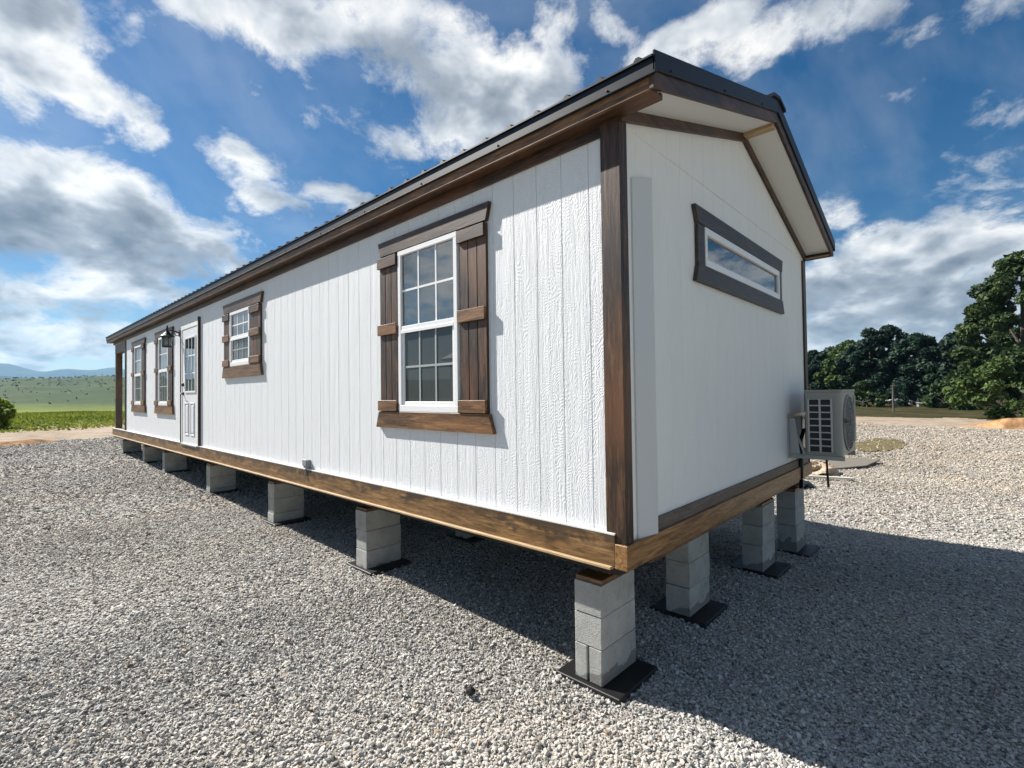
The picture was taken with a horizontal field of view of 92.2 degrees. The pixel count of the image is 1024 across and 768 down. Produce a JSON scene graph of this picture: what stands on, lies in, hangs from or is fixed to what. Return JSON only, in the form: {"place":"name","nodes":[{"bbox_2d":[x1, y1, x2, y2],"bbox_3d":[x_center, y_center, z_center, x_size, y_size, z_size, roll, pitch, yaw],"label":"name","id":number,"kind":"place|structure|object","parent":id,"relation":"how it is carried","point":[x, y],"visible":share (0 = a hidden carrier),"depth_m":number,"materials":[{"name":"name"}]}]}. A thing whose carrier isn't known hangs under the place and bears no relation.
{"place":"outdoors","nodes":[
{"label":"outdoors","id":0,"kind":"place"},
{"bbox_2d":[0,376,13,379],"bbox_3d":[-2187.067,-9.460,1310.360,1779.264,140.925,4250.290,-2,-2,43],"label":"mountain ridge","id":1,"kind":"structure","parent":0,"point":[4,377],"depth_m":2062.92,"materials":[{"name":"blue"}]},
{"bbox_2d":[0,410,124,432],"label":"field grass","id":2,"kind":"structure","parent":0,"point":[60,419],"depth_m":33.69,"materials":[{"name":"green plant"}]},
{"bbox_2d":[0,425,124,441],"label":"dirt road","id":3,"kind":"structure","parent":0,"point":[91,433],"depth_m":20.59,"materials":[{"name":"beige soil"}]},
{"bbox_2d":[0,363,124,377],"bbox_3d":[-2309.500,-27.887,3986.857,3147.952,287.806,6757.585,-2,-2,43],"label":"mountains","id":4,"kind":"structure","parent":0,"point":[11,370],"depth_m":3709.85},
{"bbox_2d":[0,423,1023,767],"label":"gravel lot","id":5,"kind":"structure","parent":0,"point":[430,640],"depth_m":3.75,"materials":[{"name":"grey gravel"}]},
{"bbox_2d":[120,439,142,453],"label":"block pier","id":6,"kind":"structure","parent":5,"relation":"on","point":[129,446],"depth_m":13.46,"materials":[{"name":"grey concrete"}]},
{"bbox_2d":[141,445,164,463],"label":"block pier","id":7,"kind":"structure","parent":5,"relation":"on","point":[151,454],"depth_m":11.66,"materials":[{"name":"grey concrete"}]},
{"bbox_2d":[159,451,190,473],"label":"block pier","id":8,"kind":"structure","parent":5,"relation":"on","point":[173,462],"depth_m":10.39,"materials":[{"name":"grey concrete"}]},
{"bbox_2d":[202,463,240,494],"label":"block pier","id":9,"kind":"structure","parent":5,"relation":"on","point":[221,479],"depth_m":8.31,"materials":[{"name":"grey concrete"}]},
{"bbox_2d":[262,480,310,526],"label":"block pier","id":10,"kind":"structure","parent":5,"relation":"on","point":[285,504],"depth_m":6.50,"materials":[{"name":"grey concrete"}]},
{"bbox_2d":[346,505,411,576],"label":"block pier","id":11,"kind":"structure","parent":5,"relation":"on","point":[378,550],"depth_m":4.91,"materials":[{"name":"grey concrete"}]},
{"bbox_2d":[446,531,486,543],"bbox_3d":[-0.482,1.546,6.010,0.469,0.641,0.479,-2,-2,43],"label":"pad","id":12,"kind":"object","parent":5,"relation":"on","point":[465,537],"depth_m":5.83,"materials":[{"name":"black plastic"}]},
{"bbox_2d":[465,686,475,695],"bbox_3d":[-0.243,1.791,2.879,0.060,0.039,0.061,-2,-2,43],"label":"pebble","id":13,"kind":"object","parent":5,"relation":"on","point":[470,691],"visible":1,"depth_m":2.86,"materials":[{"name":"black stone"}]},
{"bbox_2d":[556,567,657,704],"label":"block pier","id":14,"kind":"structure","parent":5,"relation":"on","point":[606,663],"depth_m":3.01,"materials":[{"name":"grey concrete"}]},
{"bbox_2d":[105,49,834,575],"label":"tiny house","id":15,"kind":"structure","parent":14,"relation":"on","point":[571,327],"depth_m":3.72,"materials":[{"name":"white wood"}]},
{"bbox_2d":[131,337,145,412],"bbox_3d":[-8.660,-0.185,11.418,1.464,1.672,0.045,-2,-2,43],"label":"window","id":16,"kind":"structure","parent":15,"relation":"in","point":[138,403],"depth_m":11.37,"materials":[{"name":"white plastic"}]},
{"bbox_2d":[154,326,173,414],"bbox_3d":[-6.936,-0.240,9.808,1.454,1.672,0.045,-2,-2,43],"label":"window","id":17,"kind":"structure","parent":15,"relation":"in","point":[163,370],"depth_m":9.85,"materials":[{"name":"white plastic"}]},
{"bbox_2d":[160,325,179,347],"bbox_3d":[-6.193,-0.862,8.935,0.224,0.400,0.314,-2,-2,43],"label":"wall lantern","id":18,"kind":"object","parent":15,"relation":"attached to","point":[167,336],"depth_m":8.87,"materials":[{"name":"black metal"}]},
{"bbox_2d":[180,316,200,446],"bbox_3d":[-5.607,-0.023,8.535,1.109,2.178,0.087,-2,-2,43],"label":"door","id":19,"kind":"structure","parent":15,"relation":"in","point":[190,334],"depth_m":8.48,"materials":[{"name":"white paint"}]},
{"bbox_2d":[222,291,263,377],"bbox_3d":[-3.764,-0.640,6.846,1.549,1.076,0.045,-2,-2,43],"label":"window","id":20,"kind":"structure","parent":15,"relation":"in","point":[242,318],"depth_m":6.79,"materials":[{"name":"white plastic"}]},
{"bbox_2d":[376,201,495,433],"bbox_3d":[-0.682,-0.453,3.965,1.501,1.645,0.045,-2,-2,43],"label":"window","id":21,"kind":"structure","parent":15,"relation":"in","point":[431,300],"depth_m":3.88,"materials":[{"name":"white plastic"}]},
{"bbox_2d":[691,203,784,313],"bbox_3d":[2.057,-1.006,4.323,0.033,0.550,2.229,-2,-2,43],"label":"window","id":22,"kind":"structure","parent":15,"relation":"in","point":[727,261],"depth_m":4.07,"materials":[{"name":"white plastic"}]},
{"bbox_2d":[787,389,855,488],"bbox_3d":[3.371,0.607,5.332,0.500,1.088,0.836,-2,-2,43],"label":"outdoor unit","id":23,"kind":"object","parent":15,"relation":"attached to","point":[829,419],"visible":1,"depth_m":5.04,"materials":[{"name":"beige metal"}]},
{"bbox_2d":[649,532,727,628],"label":"block pier","id":24,"kind":"structure","parent":5,"relation":"on","point":[686,598],"depth_m":3.89,"materials":[{"name":"grey concrete"}]},
{"bbox_2d":[729,497,790,579],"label":"block pier","id":25,"kind":"structure","parent":5,"relation":"on","point":[758,545],"depth_m":4.89,"materials":[{"name":"grey concrete"}]},
{"bbox_2d":[775,483,819,557],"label":"block pier","id":26,"kind":"structure","parent":5,"relation":"on","point":[791,539],"depth_m":5.58,"materials":[{"name":"grey concrete"}]},
{"bbox_2d":[803,480,813,488],"bbox_3d":[5.543,1.920,9.679,0.719,0.140,0.895,-2,-2,43],"label":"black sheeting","id":27,"kind":"object","parent":5,"relation":"on","point":[808,484],"visible":0.09,"depth_m":9.43,"materials":[{"name":"black plastic"}]},
{"bbox_2d":[810,461,839,475],"bbox_3d":[7.018,1.876,11.247,0.841,0.266,1.209,-2,-2,43],"label":"crumpled paper","id":28,"kind":"object","parent":5,"relation":"on","point":[819,468],"visible":0.73,"depth_m":10.89,"materials":[{"name":"beige paper"}]},
{"bbox_2d":[807,475,853,479],"bbox_3d":[6.508,1.949,10.331,1.100,0.041,0.090,-1,-1,23],"label":"white offcut","id":29,"kind":"object","parent":5,"relation":"on","point":[831,477],"visible":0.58,"depth_m":10.24,"materials":[{"name":"white plastic"}]},
{"bbox_2d":[816,458,879,468],"bbox_3d":[8.257,1.996,12.357,1.329,0.030,2.546,-3,-1,43],"label":"loose sheet","id":30,"kind":"object","parent":5,"relation":"on","point":[854,462],"visible":0.58,"depth_m":12.33,"materials":[{"name":"grey concrete"}]},
{"bbox_2d":[855,438,906,451],"bbox_3d":[12.343,2.048,16.662,1.440,0.078,5.040,-2,-2,43],"label":"dry grass patch","id":31,"kind":"object","parent":5,"relation":"on","point":[884,445],"visible":0.95,"depth_m":16.49,"materials":[{"name":"beige plant"}]},
{"bbox_2d":[0,376,1023,432],"bbox_3d":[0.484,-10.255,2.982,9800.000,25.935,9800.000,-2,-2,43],"label":"ground","id":32,"kind":"structure","parent":0,"point":[97,397],"depth_m":147.59,"materials":[{"name":"green plant"}]},
{"bbox_2d":[0,397,16,427],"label":"green bush","id":33,"kind":"object","parent":32,"relation":"on","point":[6,421],"visible":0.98,"depth_m":26.11,"materials":[{"name":"green plant"}]},
{"bbox_2d":[0,439,58,445],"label":"spoil ridge","id":34,"kind":"structure","parent":32,"relation":"on","point":[21,442],"depth_m":16.37,"materials":[{"name":"beige soil"}]},
{"bbox_2d":[0,374,123,403],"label":"hillside scrub","id":35,"kind":"object","parent":32,"relation":"on","point":[15,378],"visible":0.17,"depth_m":313.71,"materials":[{"name":"green plant"}]},
{"bbox_2d":[807,349,821,388],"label":"broadleaf tree","id":36,"kind":"object","parent":32,"relation":"on","point":[812,353],"visible":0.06,"depth_m":75.27,"materials":[{"name":"green plant"}]},
{"bbox_2d":[808,346,861,389],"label":"broadleaf tree","id":37,"kind":"object","parent":32,"relation":"on","point":[814,366],"visible":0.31,"depth_m":69.71,"materials":[{"name":"green plant"}]},
{"bbox_2d":[812,339,869,390],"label":"broadleaf tree","id":38,"kind":"object","parent":32,"relation":"on","point":[833,355],"visible":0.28,"depth_m":65.74,"materials":[{"name":"green plant"}]},
{"bbox_2d":[852,380,886,406],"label":"shrub","id":39,"kind":"object","parent":32,"relation":"on","point":[861,388],"visible":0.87,"depth_m":51.31,"materials":[{"name":"green plant"}]},
{"bbox_2d":[833,327,907,392],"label":"broadleaf tree","id":40,"kind":"object","parent":32,"relation":"on","point":[849,357],"visible":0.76,"depth_m":61.17,"materials":[{"name":"green plant"}]},
{"bbox_2d":[854,324,919,402],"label":"broadleaf tree","id":41,"kind":"object","parent":32,"relation":"on","point":[888,333],"visible":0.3,"depth_m":60.93,"materials":[{"name":"green plant"}]},
{"bbox_2d":[890,385,894,411],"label":"wooden post","id":42,"kind":"object","parent":32,"relation":"on","point":[893,409],"visible":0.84,"depth_m":40.93,"materials":[{"name":"wood"}]},
{"bbox_2d":[886,384,920,405],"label":"shrub","id":43,"kind":"object","parent":32,"relation":"on","point":[900,389],"visible":0.88,"depth_m":52.57,"materials":[{"name":"green plant"}]},
{"bbox_2d":[870,332,949,404],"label":"broadleaf tree","id":44,"kind":"object","parent":32,"relation":"on","point":[910,343],"visible":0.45,"depth_m":57.56,"materials":[{"name":"green plant"}]},
{"bbox_2d":[919,382,951,407],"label":"shrub","id":45,"kind":"object","parent":32,"relation":"on","point":[930,401],"visible":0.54,"depth_m":47.72,"materials":[{"name":"green plant"}]},
{"bbox_2d":[910,331,988,399],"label":"broadleaf tree","id":46,"kind":"object","parent":32,"relation":"on","point":[947,342],"visible":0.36,"depth_m":54.16,"materials":[{"name":"green plant"}]},
{"bbox_2d":[925,371,994,409],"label":"shrub","id":47,"kind":"object","parent":32,"relation":"on","point":[935,388],"visible":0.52,"depth_m":43.75,"materials":[{"name":"green plant"}]},
{"bbox_2d":[942,318,1020,407],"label":"broadleaf tree","id":48,"kind":"object","parent":32,"relation":"on","point":[985,330],"visible":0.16,"depth_m":46.99,"materials":[{"name":"green plant"}]},
{"bbox_2d":[941,357,1023,418],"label":"spreading bush","id":49,"kind":"object","parent":32,"relation":"on","point":[993,372],"visible":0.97,"depth_m":30.25,"materials":[{"name":"green plant"}]},
{"bbox_2d":[950,250,1023,410],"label":"broadleaf tree","id":50,"kind":"object","parent":32,"relation":"on","point":[994,294],"visible":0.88,"depth_m":40.06,"materials":[{"name":"green plant"}]},
{"bbox_2d":[0,0,1023,370],"label":"sky","id":51,"kind":"structure","parent":0,"point":[152,151],"materials":[{"name":"blue"}]},
{"bbox_2d":[856,417,1023,429],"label":"dirt verge","id":52,"kind":"structure","parent":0,"point":[953,422],"depth_m":28.03,"materials":[{"name":"beige soil"}]},
{"bbox_2d":[964,418,1023,428],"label":"dirt bank","id":53,"kind":"structure","parent":0,"point":[1011,423],"depth_m":22.53,"materials":[{"name":"brown soil"}]}
]}

